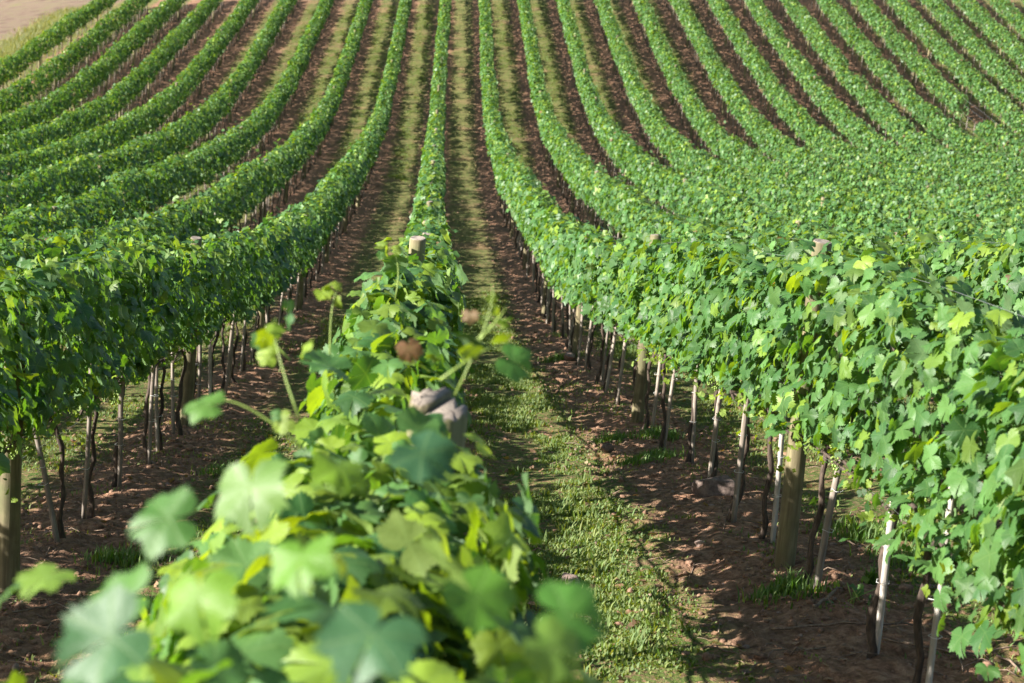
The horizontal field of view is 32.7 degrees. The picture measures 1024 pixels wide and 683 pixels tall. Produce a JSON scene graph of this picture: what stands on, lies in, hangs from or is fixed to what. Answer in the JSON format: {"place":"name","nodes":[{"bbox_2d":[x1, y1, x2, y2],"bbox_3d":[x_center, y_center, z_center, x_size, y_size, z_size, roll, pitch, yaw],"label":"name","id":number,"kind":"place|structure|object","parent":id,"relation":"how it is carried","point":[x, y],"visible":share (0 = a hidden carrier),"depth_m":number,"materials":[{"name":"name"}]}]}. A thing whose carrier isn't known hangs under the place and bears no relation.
{"place":"outdoors","nodes":[
{"label":"outdoors","id":0,"kind":"place"},
{"bbox_2d":[0,0,1023,682],"bbox_3d":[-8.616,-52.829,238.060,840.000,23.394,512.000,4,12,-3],"label":"ground","id":1,"kind":"structure","parent":0,"point":[468,172],"depth_m":28.15,"materials":[{"name":"soil"}]},
{"bbox_2d":[0,310,24,594],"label":"trellis post","id":2,"kind":"object","parent":1,"relation":"on","point":[10,521],"visible":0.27,"depth_m":9.73,"materials":[{"name":"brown wood"}]},
{"bbox_2d":[5,602,70,614],"bbox_3d":[-2.414,1.456,9.399,0.584,0.032,0.206,6,12,5],"label":"fallen cane","id":3,"kind":"object","parent":1,"relation":"on","point":[33,608],"visible":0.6,"depth_m":9.44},
{"bbox_2d":[25,398,59,541],"bbox_3d":[-2.994,0.769,11.048,0.068,1.301,0.069,-8,12,0],"label":"vine stake","id":4,"kind":"object","parent":1,"relation":"on","point":[46,485],"visible":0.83,"depth_m":11.09,"materials":[{"name":"grey wood"}]},
{"bbox_2d":[0,5,112,84],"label":"tall dry grass","id":5,"kind":"structure","parent":1,"relation":"on","point":[12,46],"depth_m":99.18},
{"bbox_2d":[0,0,116,87],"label":"vine row","id":6,"kind":"object","parent":1,"relation":"on","point":[92,7],"visible":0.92,"depth_m":87.93,"materials":[{"name":"green plant"}]},
{"bbox_2d":[0,0,151,115],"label":"vine row","id":7,"kind":"object","parent":1,"relation":"on","point":[108,22],"visible":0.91,"depth_m":82.19,"materials":[{"name":"green plant"}]},
{"bbox_2d":[80,363,91,518],"bbox_3d":[-2.918,0.682,11.951,0.072,1.301,0.072,8,15,9],"label":"vine stake","id":8,"kind":"object","parent":1,"relation":"on","point":[86,471],"visible":0.68,"depth_m":11.98,"materials":[{"name":"grey wood"}]},
{"bbox_2d":[0,0,187,140],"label":"vine row","id":9,"kind":"object","parent":1,"relation":"on","point":[141,30],"visible":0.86,"depth_m":76.56,"materials":[{"name":"green plant"}]},
{"bbox_2d":[0,0,222,172],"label":"vine row","id":10,"kind":"object","parent":1,"relation":"on","point":[97,112],"visible":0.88,"depth_m":71.40,"materials":[{"name":"green plant"}]},
{"bbox_2d":[117,336,124,486],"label":"vine stake","id":11,"kind":"object","parent":1,"relation":"on","point":[120,441],"visible":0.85,"depth_m":13.18,"materials":[{"name":"grey wood"}]},
{"bbox_2d":[71,537,182,575],"bbox_3d":[-2.343,1.334,10.745,0.689,0.220,0.635,15,16,41],"label":"weed patch","id":12,"kind":"object","parent":1,"relation":"on","point":[108,555],"visible":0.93,"depth_m":10.69,"materials":[{"name":"green plant"}]},
{"bbox_2d":[0,0,259,213],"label":"vine row","id":13,"kind":"object","parent":1,"relation":"on","point":[125,128],"visible":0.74,"depth_m":64.21,"materials":[{"name":"green plant"}]},
{"bbox_2d":[140,590,156,613],"bbox_3d":[-1.974,1.422,9.504,0.146,0.120,0.153,4,12,-3],"label":"weed tuft","id":14,"kind":"object","parent":1,"relation":"on","point":[150,602],"visible":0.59,"depth_m":9.49,"materials":[{"name":"green plant"}]},
{"bbox_2d":[0,0,297,230],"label":"vine row","id":15,"kind":"object","parent":1,"relation":"on","point":[177,139],"visible":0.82,"depth_m":52.41,"materials":[{"name":"green plant"}]},
{"bbox_2d":[148,333,158,463],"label":"vine stake","id":16,"kind":"object","parent":1,"relation":"on","point":[151,401],"visible":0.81,"depth_m":14.37,"materials":[{"name":"grey wood"}]},
{"bbox_2d":[155,359,162,451],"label":"vine stake","id":17,"kind":"object","parent":1,"relation":"on","point":[157,416],"visible":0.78,"depth_m":15.14,"materials":[{"name":"grey wood"}]},
{"bbox_2d":[0,0,334,265],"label":"vine row","id":18,"kind":"object","parent":1,"relation":"on","point":[158,191],"visible":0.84,"depth_m":42.96,"materials":[{"name":"green plant"}]},
{"bbox_2d":[170,323,177,433],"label":"vine stake","id":19,"kind":"object","parent":1,"relation":"on","point":[172,378],"visible":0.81,"depth_m":16.24,"materials":[{"name":"grey wood"}]},
{"bbox_2d":[0,0,372,347],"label":"vine row","id":20,"kind":"object","parent":1,"relation":"on","point":[283,164],"visible":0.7,"depth_m":37.27,"materials":[{"name":"green plant"}]},
{"bbox_2d":[180,236,201,427],"bbox_3d":[-3.110,0.002,16.875,0.115,2.056,0.134,14,15,36],"label":"trellis post","id":21,"kind":"object","parent":1,"relation":"on","point":[188,386],"visible":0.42,"depth_m":16.91,"materials":[{"name":"brown wood"}]},
{"bbox_2d":[195,325,201,421],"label":"vine stake","id":22,"kind":"object","parent":1,"relation":"on","point":[199,371],"visible":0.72,"depth_m":17.38,"materials":[{"name":"grey wood"}]},
{"bbox_2d":[0,0,411,538],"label":"vine row","id":23,"kind":"object","parent":1,"relation":"on","point":[96,305],"visible":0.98,"depth_m":12.65,"materials":[{"name":"green plant"}]},
{"bbox_2d":[208,339,211,394],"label":"vine stake","id":24,"kind":"object","parent":1,"relation":"on","point":[210,369],"visible":0.38,"depth_m":18.76,"materials":[{"name":"grey wood"}]},
{"bbox_2d":[191,460,234,478],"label":"weed patch","id":25,"kind":"object","parent":1,"relation":"on","point":[219,470],"visible":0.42,"depth_m":14.22,"materials":[{"name":"green plant"}]},
{"bbox_2d":[224,308,236,395],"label":"vine stake","id":26,"kind":"object","parent":1,"relation":"on","point":[229,356],"visible":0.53,"depth_m":19.93,"materials":[{"name":"grey wood"}]},
{"bbox_2d":[228,326,234,382],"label":"vine stake","id":27,"kind":"object","parent":1,"relation":"on","point":[231,359],"visible":0.2,"depth_m":21.18,"materials":[{"name":"grey wood"}]},
{"bbox_2d":[240,306,246,371],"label":"vine stake","id":28,"kind":"object","parent":1,"relation":"on","point":[242,347],"visible":0.42,"depth_m":22.37,"materials":[{"name":"grey wood"}]},
{"bbox_2d":[249,308,257,363],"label":"vine stake","id":29,"kind":"object","parent":1,"relation":"on","point":[252,348],"visible":0.26,"depth_m":23.39,"materials":[{"name":"grey wood"}]},
{"bbox_2d":[255,274,264,356],"bbox_3d":[-3.451,-0.536,24.075,0.125,1.870,0.122,9,13,20],"label":"trellis post","id":30,"kind":"object","parent":1,"relation":"on","point":[262,322],"visible":0.09,"depth_m":24.09,"materials":[{"name":"brown wood"}]},
{"bbox_2d":[260,159,267,224],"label":"trellis post","id":31,"kind":"object","parent":1,"relation":"on","point":[262,203],"visible":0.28,"depth_m":45.95,"materials":[{"name":"brown wood"}]},
{"bbox_2d":[278,291,283,332],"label":"vine stake","id":32,"kind":"object","parent":1,"relation":"on","point":[280,310],"visible":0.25,"depth_m":27.01,"materials":[{"name":"grey wood"}]},
{"bbox_2d":[294,271,299,312],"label":"vine stake","id":33,"kind":"object","parent":1,"relation":"on","point":[297,291],"visible":0.41,"depth_m":30.69,"materials":[{"name":"grey wood"}]},
{"bbox_2d":[297,215,307,308],"bbox_3d":[-3.765,-1.340,31.202,0.134,1.864,0.115,-7,17,-43],"label":"trellis post","id":34,"kind":"object","parent":1,"relation":"on","point":[300,297],"visible":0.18,"depth_m":31.26,"materials":[{"name":"brown wood"}]},
{"bbox_2d":[0,0,622,682],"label":"vine row","id":35,"kind":"object","parent":1,"relation":"on","point":[352,554],"visible":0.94,"depth_m":3.30,"materials":[{"name":"green plant"}]},
{"bbox_2d":[324,237,328,262],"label":"trellis post","id":36,"kind":"object","parent":1,"relation":"on","point":[326,255],"visible":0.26,"depth_m":38.32,"materials":[{"name":"brown wood"}]},
{"bbox_2d":[343,170,347,232],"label":"trellis post","id":37,"kind":"object","parent":1,"relation":"on","point":[345,223],"visible":0.2,"depth_m":45.39,"materials":[{"name":"brown wood"}]},
{"bbox_2d":[409,236,425,268],"bbox_3d":[-0.720,0.316,11.860,0.124,2.081,0.135,-6,16,-44],"label":"trellis post","id":38,"kind":"object","parent":1,"relation":"on","point":[417,244],"visible":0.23,"depth_m":11.62,"materials":[{"name":"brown wood"}]},
{"bbox_2d":[394,387,467,617],"bbox_3d":[-0.302,1.113,4.790,0.327,2.051,0.156,29,27,63],"label":"trellis post","id":39,"kind":"object","parent":1,"relation":"on","point":[440,400],"visible":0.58,"depth_m":4.50,"materials":[{"name":"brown wood"}]},
{"bbox_2d":[8,358,986,681],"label":"pebbles","id":40,"kind":"object","parent":1,"relation":"on","point":[16,666],"visible":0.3,"depth_m":11.66,"materials":[{"name":"stone"}]},
{"bbox_2d":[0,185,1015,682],"bbox_3d":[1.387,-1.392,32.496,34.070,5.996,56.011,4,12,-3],"label":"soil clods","id":41,"kind":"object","parent":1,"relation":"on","point":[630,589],"visible":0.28,"depth_m":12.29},
{"bbox_2d":[0,428,1020,682],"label":"twig litter","id":42,"kind":"object","parent":1,"relation":"on","point":[214,436],"visible":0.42,"depth_m":11.12,"materials":[{"name":"wood"}]},
{"bbox_2d":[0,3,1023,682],"bbox_3d":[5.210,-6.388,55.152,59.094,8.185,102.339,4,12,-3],"label":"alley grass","id":43,"kind":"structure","parent":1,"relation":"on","point":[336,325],"depth_m":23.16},
{"bbox_2d":[2,0,1023,239],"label":"vine stakes","id":44,"kind":"object","parent":1,"relation":"on","point":[534,110],"visible":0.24,"depth_m":82.30,"materials":[{"name":"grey wood"}]},
{"bbox_2d":[8,388,1019,682],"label":"dead leaves","id":45,"kind":"object","parent":1,"relation":"on","point":[630,624],"visible":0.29,"depth_m":12.19,"materials":[{"name":"brown plant"}]},
{"bbox_2d":[522,212,530,269],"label":"trellis post","id":46,"kind":"object","parent":1,"relation":"on","point":[524,258],"visible":0.12,"depth_m":38.51,"materials":[{"name":"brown wood"}]},
{"bbox_2d":[532,250,534,292],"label":"vine stake","id":47,"kind":"object","parent":1,"relation":"on","point":[533,272],"visible":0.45,"depth_m":34.43,"materials":[{"name":"grey wood"}]},
{"bbox_2d":[541,278,549,313],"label":"trellis post","id":48,"kind":"object","parent":1,"relation":"on","point":[543,302],"visible":0.09,"depth_m":31.44,"materials":[{"name":"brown wood"}]},
{"bbox_2d":[546,278,548,323],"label":"vine stake","id":49,"kind":"object","parent":1,"relation":"on","point":[547,304],"visible":0.41,"depth_m":29.64,"materials":[{"name":"grey wood"}]},
{"bbox_2d":[552,274,554,331],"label":"vine stake","id":50,"kind":"object","parent":1,"relation":"on","point":[553,299],"visible":0.45,"depth_m":28.43,"materials":[{"name":"grey wood"}]},
{"bbox_2d":[561,295,564,336],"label":"vine stake","id":51,"kind":"object","parent":1,"relation":"on","point":[562,311],"visible":0.41,"depth_m":27.28,"materials":[{"name":"grey wood"}]},
{"bbox_2d":[536,350,596,363],"bbox_3d":[0.758,0.212,24.555,0.871,0.294,0.703,7,12,11],"label":"weed patch","id":52,"kind":"object","parent":1,"relation":"on","point":[559,357],"visible":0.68,"depth_m":24.47,"materials":[{"name":"green plant"}]},
{"bbox_2d":[568,305,570,351],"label":"vine stake","id":53,"kind":"object","parent":1,"relation":"on","point":[569,347],"visible":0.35,"depth_m":24.89,"materials":[{"name":"grey wood"}]},
{"bbox_2d":[564,351,574,360],"bbox_3d":[0.790,0.205,24.269,0.161,0.125,0.262,2,12,-11],"label":"stone","id":54,"kind":"object","parent":1,"relation":"on","point":[569,356],"visible":1,"depth_m":24.18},
{"bbox_2d":[562,573,580,583],"bbox_3d":[0.342,1.373,10.000,0.115,0.053,0.200,5,12,2],"label":"stone","id":55,"kind":"object","parent":1,"relation":"on","point":[572,577],"visible":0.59,"depth_m":9.99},
{"bbox_2d":[572,233,587,357],"bbox_3d":[0.961,-0.550,24.231,0.119,1.959,0.129,-5,15,-38],"label":"trellis post","id":56,"kind":"object","parent":1,"relation":"on","point":[576,333],"visible":0.16,"depth_m":24.27,"materials":[{"name":"brown wood"}]},
{"bbox_2d":[577,291,583,364],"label":"vine stake","id":57,"kind":"object","parent":1,"relation":"on","point":[580,338],"visible":0.44,"depth_m":23.61,"materials":[{"name":"grey wood"}]},
{"bbox_2d":[584,301,594,370],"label":"vine stake","id":58,"kind":"object","parent":1,"relation":"on","point":[588,342],"visible":0.45,"depth_m":22.53,"materials":[{"name":"grey wood"}]},
{"bbox_2d":[591,171,598,225],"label":"trellis post","id":59,"kind":"object","parent":1,"relation":"on","point":[593,215],"visible":0.33,"depth_m":47.01,"materials":[{"name":"brown wood"}]},
{"bbox_2d":[600,330,608,381],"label":"vine stake","id":60,"kind":"object","parent":1,"relation":"on","point":[604,358],"visible":0.39,"depth_m":21.23,"materials":[{"name":"grey wood"}]},
{"bbox_2d":[579,428,633,444],"bbox_3d":[0.928,0.883,15.997,0.458,0.221,0.568,0,13,-22],"label":"weed patch","id":61,"kind":"object","parent":1,"relation":"on","point":[619,436],"visible":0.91,"depth_m":15.94,"materials":[{"name":"green plant"}]},
{"bbox_2d":[601,443,613,452],"bbox_3d":[0.826,0.923,15.158,0.134,0.084,0.087,-7,16,-43],"label":"stone","id":62,"kind":"object","parent":1,"relation":"on","point":[607,447],"visible":1,"depth_m":15.13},
{"bbox_2d":[604,322,617,392],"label":"vine stake","id":63,"kind":"object","parent":1,"relation":"on","point":[610,359],"visible":0.5,"depth_m":19.99,"materials":[{"name":"grey wood"}]},
{"bbox_2d":[615,339,626,404],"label":"vine stake","id":64,"kind":"object","parent":1,"relation":"on","point":[621,372],"visible":0.45,"depth_m":18.86,"materials":[{"name":"grey wood"}]},
{"bbox_2d":[617,343,658,352],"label":"weed patch","id":65,"kind":"object","parent":1,"relation":"on","point":[633,346],"visible":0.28,"depth_m":26.15,"materials":[{"name":"green plant"}]},
{"bbox_2d":[631,234,660,422],"bbox_3d":[1.305,-0.036,17.032,0.129,2.056,0.119,0,13,-24],"label":"trellis post","id":66,"kind":"object","parent":1,"relation":"on","point":[638,405],"visible":0.44,"depth_m":17.09,"materials":[{"name":"brown wood"}]},
{"bbox_2d":[532,187,1023,316],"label":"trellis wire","id":67,"kind":"object","parent":66,"relation":"attached to","point":[889,271],"visible":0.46,"depth_m":7.29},
{"bbox_2d":[601,444,695,467],"bbox_3d":[1.126,0.927,14.512,0.785,0.351,0.720,4,12,-3],"label":"weed patch","id":68,"kind":"object","parent":1,"relation":"on","point":[653,454],"visible":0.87,"depth_m":14.39,"materials":[{"name":"green plant"}]},
{"bbox_2d":[650,315,663,429],"bbox_3d":[1.368,0.327,16.347,0.077,1.299,0.107,8,12,15],"label":"vine stake","id":69,"kind":"object","parent":1,"relation":"on","point":[656,394],"visible":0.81,"depth_m":16.40,"materials":[{"name":"grey wood"}]},
{"bbox_2d":[631,423,702,442],"bbox_3d":[1.402,0.842,16.005,0.718,0.217,0.639,4,12,-3],"label":"weed patch","id":70,"kind":"object","parent":1,"relation":"on","point":[655,432],"visible":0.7,"depth_m":15.96,"materials":[{"name":"green plant"}]},
{"bbox_2d":[663,370,677,448],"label":"vine stake","id":71,"kind":"object","parent":1,"relation":"on","point":[669,408],"visible":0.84,"depth_m":15.18,"materials":[{"name":"grey wood"}]},
{"bbox_2d":[689,364,698,463],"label":"vine stake","id":72,"kind":"object","parent":1,"relation":"on","point":[695,397],"visible":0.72,"depth_m":13.90,"materials":[{"name":"grey wood"}]},
{"bbox_2d":[691,475,734,496],"bbox_3d":[1.467,1.049,12.575,0.346,0.182,0.216,6,12,5],"label":"stone","id":73,"kind":"object","parent":1,"relation":"on","point":[717,485],"visible":0.87,"depth_m":12.49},
{"bbox_2d":[707,376,724,477],"bbox_3d":[1.475,0.571,12.514,0.078,1.301,0.081,7,18,5],"label":"vine stake","id":74,"kind":"object","parent":1,"relation":"on","point":[714,437],"visible":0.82,"depth_m":12.54,"materials":[{"name":"grey wood"}]},
{"bbox_2d":[702,646,758,655],"bbox_3d":[1.050,1.492,8.386,0.314,0.075,0.014,14,15,38],"label":"fallen cane","id":75,"kind":"object","parent":1,"relation":"on","point":[721,649],"visible":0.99,"depth_m":8.40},
{"bbox_2d":[731,356,755,522],"bbox_3d":[1.504,0.642,11.404,0.065,1.301,0.079,5,12,2],"label":"vine stake","id":76,"kind":"object","parent":1,"relation":"on","point":[744,424],"visible":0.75,"depth_m":11.41,"materials":[{"name":"grey wood"}]},
{"bbox_2d":[478,0,1023,682],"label":"vine row","id":77,"kind":"object","parent":1,"relation":"on","point":[686,306],"visible":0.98,"depth_m":8.32,"materials":[{"name":"green plant"}]},
{"bbox_2d":[517,0,1023,466],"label":"vine row","id":78,"kind":"object","parent":1,"relation":"on","point":[983,277],"visible":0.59,"depth_m":26.11,"materials":[{"name":"green plant"}]},
{"bbox_2d":[712,563,832,610],"bbox_3d":[1.461,1.336,9.429,0.538,0.262,0.560,14,15,37],"label":"weed patch","id":79,"kind":"object","parent":1,"relation":"on","point":[790,582],"visible":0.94,"depth_m":9.37,"materials":[{"name":"green plant"}]},
{"bbox_2d":[770,355,789,542],"bbox_3d":[1.628,0.711,10.567,0.064,1.300,0.072,13,14,40],"label":"vine stake","id":80,"kind":"object","parent":1,"relation":"on","point":[776,496],"visible":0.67,"depth_m":10.59,"materials":[{"name":"grey wood"}]},
{"bbox_2d":[555,0,1014,307],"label":"vine row","id":81,"kind":"object","parent":1,"relation":"on","point":[712,201],"visible":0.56,"depth_m":46.58,"materials":[{"name":"green plant"}]},
{"bbox_2d":[774,239,831,568],"bbox_3d":[1.629,0.454,9.836,0.122,2.081,0.125,-3,14,-33],"label":"trellis post","id":82,"kind":"object","parent":1,"relation":"on","point":[789,519],"visible":0.57,"depth_m":9.87,"materials":[{"name":"brown wood"}]},
{"bbox_2d":[592,0,1022,274],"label":"vine row","id":83,"kind":"object","parent":1,"relation":"on","point":[670,144],"visible":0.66,"depth_m":51.30,"materials":[{"name":"green plant"}]},
{"bbox_2d":[629,0,1023,238],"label":"vine row","id":84,"kind":"object","parent":1,"relation":"on","point":[936,219],"visible":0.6,"depth_m":57.31,"materials":[{"name":"green plant"}]},
{"bbox_2d":[812,587,842,607],"bbox_3d":[1.665,1.342,9.173,0.029,0.054,0.481,11,13,27],"label":"fallen cane","id":85,"kind":"object","parent":1,"relation":"on","point":[830,594],"visible":0.97,"depth_m":9.11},
{"bbox_2d":[813,391,859,590],"bbox_3d":[1.718,0.843,9.280,0.071,1.301,0.086,1,17,-26],"label":"vine stake","id":86,"kind":"object","parent":1,"relation":"on","point":[825,533],"visible":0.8,"depth_m":9.31,"materials":[{"name":"grey wood"}]},
{"bbox_2d":[666,0,1023,234],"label":"vine row","id":87,"kind":"object","parent":1,"relation":"on","point":[847,177],"visible":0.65,"depth_m":63.48,"materials":[{"name":"green plant"}]},
{"bbox_2d":[819,539,874,550],"bbox_3d":[2.083,1.258,10.788,0.031,0.124,0.533,-2,14,-30],"label":"fallen cane","id":88,"kind":"object","parent":1,"relation":"on","point":[847,541],"visible":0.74,"depth_m":10.79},
{"bbox_2d":[825,576,889,607],"bbox_3d":[1.812,1.386,9.194,0.375,0.314,0.219,4,12,-3],"label":"vine sucker","id":89,"kind":"object","parent":1,"relation":"on","point":[855,593],"visible":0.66,"depth_m":9.17,"materials":[{"name":"green plant"}]},
{"bbox_2d":[702,0,1023,225],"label":"vine row","id":90,"kind":"object","parent":1,"relation":"on","point":[755,62],"visible":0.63,"depth_m":70.74,"materials":[{"name":"green plant"}]},
{"bbox_2d":[800,508,938,543],"bbox_3d":[2.380,1.181,11.275,1.022,0.317,1.042,4,12,-3],"label":"weed patch","id":91,"kind":"object","parent":1,"relation":"on","point":[871,528],"visible":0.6,"depth_m":11.20,"materials":[{"name":"green plant"}]},
{"bbox_2d":[862,564,878,584],"bbox_3d":[2.011,1.297,9.710,0.150,0.131,0.156,4,12,-3],"label":"weed tuft","id":92,"kind":"object","parent":1,"relation":"on","point":[872,576],"visible":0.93,"depth_m":9.69,"materials":[{"name":"green plant"}]},
{"bbox_2d":[738,0,1023,205],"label":"vine row","id":93,"kind":"object","parent":1,"relation":"on","point":[893,151],"visible":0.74,"depth_m":73.61,"materials":[{"name":"green plant"}]},
{"bbox_2d":[875,417,903,653],"bbox_3d":[1.745,0.960,8.081,0.084,1.300,0.063,-4,15,-35],"label":"vine stake","id":94,"kind":"object","parent":1,"relation":"on","point":[884,580],"visible":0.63,"depth_m":8.12,"materials":[{"name":"grey wood"}]},
{"bbox_2d":[774,0,1023,198],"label":"vine row","id":95,"kind":"object","parent":1,"relation":"on","point":[910,136],"visible":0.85,"depth_m":76.82,"materials":[{"name":"green plant"}]},
{"bbox_2d":[898,584,912,592],"bbox_3d":[2.150,1.355,9.533,0.086,0.057,0.056,4,12,-3],"label":"stone","id":96,"kind":"object","parent":1,"relation":"on","point":[907,587],"visible":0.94,"depth_m":9.51,"materials":[{"name":"stone"}]},
{"bbox_2d":[848,539,974,583],"bbox_3d":[2.556,1.268,10.300,1.168,0.243,1.038,4,12,-3],"label":"weed patch","id":97,"kind":"object","parent":1,"relation":"on","point":[899,551],"visible":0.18,"depth_m":10.30,"materials":[{"name":"green plant"}]},
{"bbox_2d":[812,0,1023,189],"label":"vine row","id":98,"kind":"object","parent":1,"relation":"on","point":[919,107],"visible":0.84,"depth_m":80.68,"materials":[{"name":"green plant"}]},
{"bbox_2d":[845,0,1023,167],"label":"vine row","id":99,"kind":"object","parent":1,"relation":"on","point":[930,77],"visible":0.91,"depth_m":85.78,"materials":[{"name":"green plant"}]},
{"bbox_2d":[925,487,954,682],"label":"vine stake","id":100,"kind":"object","parent":1,"relation":"on","point":[932,652],"visible":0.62,"depth_m":7.14,"materials":[{"name":"grey wood"}]},
{"bbox_2d":[881,637,1015,654],"bbox_3d":[2.079,1.455,8.309,0.630,0.064,0.137,7,12,10],"label":"fallen cane","id":101,"kind":"object","parent":1,"relation":"on","point":[909,643],"visible":0.7,"depth_m":8.31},
{"bbox_2d":[882,0,1023,147],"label":"vine row","id":102,"kind":"object","parent":1,"relation":"on","point":[997,99],"visible":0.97,"depth_m":88.33,"materials":[{"name":"green plant"}]},
{"bbox_2d":[919,0,1023,107],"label":"vine row","id":103,"kind":"object","parent":1,"relation":"on","point":[973,42],"visible":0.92,"depth_m":93.20,"materials":[{"name":"green plant"}]},
{"bbox_2d":[928,623,1020,671],"bbox_3d":[2.242,1.463,8.363,0.096,0.102,0.797,1,13,-18],"label":"fallen cane","id":104,"kind":"object","parent":1,"relation":"on","point":[993,653],"visible":0.56,"depth_m":8.22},
{"bbox_2d":[952,0,1023,81],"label":"vine row","id":105,"kind":"object","parent":1,"relation":"on","point":[991,26],"visible":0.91,"depth_m":97.54,"materials":[{"name":"green plant"}]},
{"bbox_2d":[987,0,1023,40],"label":"vine row","id":106,"kind":"object","parent":1,"relation":"on","point":[1017,19],"visible":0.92,"depth_m":101.91,"materials":[{"name":"green plant"}]},
{"bbox_2d":[454,290,820,682],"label":"alley grass","id":107,"kind":"structure","parent":0,"point":[497,407],"depth_m":11.27,"materials":[{"name":"plant"}]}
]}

